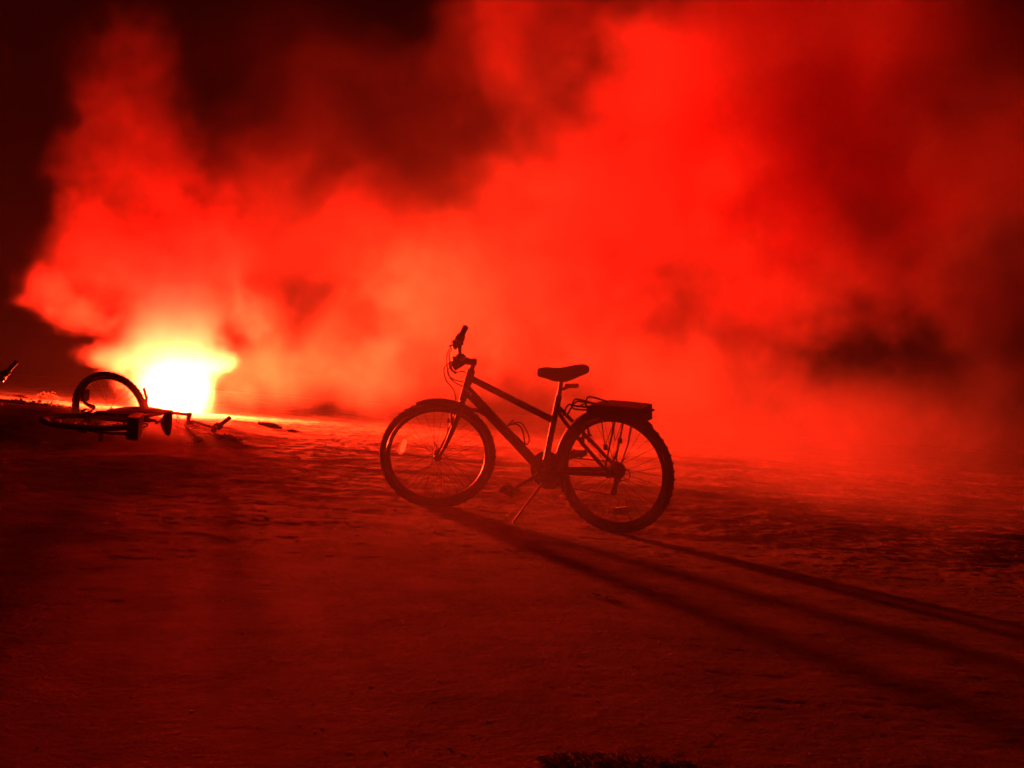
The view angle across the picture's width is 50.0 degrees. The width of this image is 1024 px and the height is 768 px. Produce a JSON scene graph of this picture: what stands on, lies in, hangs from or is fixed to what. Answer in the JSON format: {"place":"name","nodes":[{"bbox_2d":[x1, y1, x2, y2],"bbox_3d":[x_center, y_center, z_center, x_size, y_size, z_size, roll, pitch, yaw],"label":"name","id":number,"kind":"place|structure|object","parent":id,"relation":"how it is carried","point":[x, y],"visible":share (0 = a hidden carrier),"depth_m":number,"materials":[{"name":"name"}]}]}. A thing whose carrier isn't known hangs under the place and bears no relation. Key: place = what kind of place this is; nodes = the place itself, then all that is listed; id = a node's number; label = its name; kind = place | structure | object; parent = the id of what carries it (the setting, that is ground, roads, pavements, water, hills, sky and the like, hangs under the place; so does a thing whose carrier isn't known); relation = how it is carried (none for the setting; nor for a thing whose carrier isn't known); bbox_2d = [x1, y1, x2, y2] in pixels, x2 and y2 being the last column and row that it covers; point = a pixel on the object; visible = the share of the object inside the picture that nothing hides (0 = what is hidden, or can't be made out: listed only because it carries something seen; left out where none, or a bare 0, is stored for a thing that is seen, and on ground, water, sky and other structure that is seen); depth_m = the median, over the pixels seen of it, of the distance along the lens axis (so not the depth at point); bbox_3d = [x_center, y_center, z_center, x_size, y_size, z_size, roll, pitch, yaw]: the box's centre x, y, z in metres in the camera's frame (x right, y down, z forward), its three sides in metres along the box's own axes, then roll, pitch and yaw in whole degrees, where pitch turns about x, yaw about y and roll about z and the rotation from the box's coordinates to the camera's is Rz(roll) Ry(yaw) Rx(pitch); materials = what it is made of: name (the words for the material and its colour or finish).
{"place":"outdoors","nodes":[
{"label":"outdoors","id":0,"kind":"place"},
{"bbox_2d":[0,398,90,409],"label":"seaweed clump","id":1,"kind":"object","parent":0,"point":[22,401],"visible":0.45,"depth_m":10.61,"materials":[{"name":"brown plant"}]},
{"bbox_2d":[258,421,282,428],"bbox_3d":[-2.922,0.496,13.260,0.315,0.072,0.065,4,-1,8],"label":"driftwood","id":2,"kind":"object","parent":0,"point":[272,425],"visible":1,"depth_m":13.24,"materials":[{"name":"brown wood"}]},
{"bbox_2d":[0,374,1023,767],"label":"ground","id":3,"kind":"structure","parent":0,"point":[850,662],"depth_m":4.04,"materials":[{"name":"brown sand"}]},
{"bbox_2d":[0,360,17,382],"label":"bicycle","id":4,"kind":"object","parent":3,"relation":"on","point":[5,373],"visible":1,"depth_m":9.34,"materials":[{"name":"black metal"}]},
{"bbox_2d":[24,391,64,400],"bbox_3d":[-7.114,0.179,16.786,0.582,0.146,0.541,5,-1,0],"label":"seaweed clump","id":5,"kind":"object","parent":3,"relation":"on","point":[48,396],"visible":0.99,"depth_m":16.72,"materials":[{"name":"brown plant"}]},
{"bbox_2d":[39,371,231,443],"bbox_3d":[-3.075,0.330,9.108,1.390,0.714,1.643,5,5,-12],"label":"bicycle","id":6,"kind":"object","parent":3,"relation":"on","point":[137,419],"visible":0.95,"depth_m":9.01,"materials":[{"name":"paint"}]},
{"bbox_2d":[204,433,246,441],"bbox_3d":[-2.671,0.489,10.194,0.381,0.077,0.316,4,-1,17],"label":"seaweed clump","id":7,"kind":"object","parent":3,"relation":"on","point":[230,437],"visible":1,"depth_m":10.15,"materials":[{"name":"brown plant"}]},
{"bbox_2d":[1,392,1020,763],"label":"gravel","id":8,"kind":"structure","parent":3,"relation":"on","point":[553,552],"depth_m":5.81,"materials":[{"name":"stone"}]},
{"bbox_2d":[0,397,1023,753],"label":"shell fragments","id":9,"kind":"object","parent":3,"relation":"on","point":[434,531],"visible":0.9,"depth_m":5.01,"materials":[{"name":"white"}]},
{"bbox_2d":[379,325,674,533],"bbox_3d":[0.063,0.267,6.437,1.844,1.141,0.571,4,10,28],"label":"bicycle","id":10,"kind":"object","parent":3,"relation":"on","point":[550,469],"visible":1,"depth_m":6.39,"materials":[{"name":"paint"}]},
{"bbox_2d":[534,751,707,767],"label":"seaweed clump","id":11,"kind":"object","parent":3,"relation":"on","point":[598,754],"visible":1,"depth_m":2.19,"materials":[{"name":"black plant"}]},
{"bbox_2d":[0,0,1023,454],"label":"sky","id":12,"kind":"structure","parent":0,"point":[796,218],"materials":[{"name":"red"}]},
{"bbox_2d":[587,593,614,597],"bbox_3d":[0.340,0.792,4.127,0.118,0.014,0.071,5,-1,0],"label":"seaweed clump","id":13,"kind":"object","parent":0,"point":[599,595],"visible":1,"depth_m":4.11,"materials":[{"name":"brown plant"}]},
{"bbox_2d":[750,480,771,484],"bbox_3d":[2.419,0.957,10.688,0.235,0.045,0.197,4,-2,21],"label":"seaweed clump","id":14,"kind":"object","parent":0,"point":[760,482],"visible":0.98,"depth_m":10.68,"materials":[{"name":"brown plant"}]}
]}

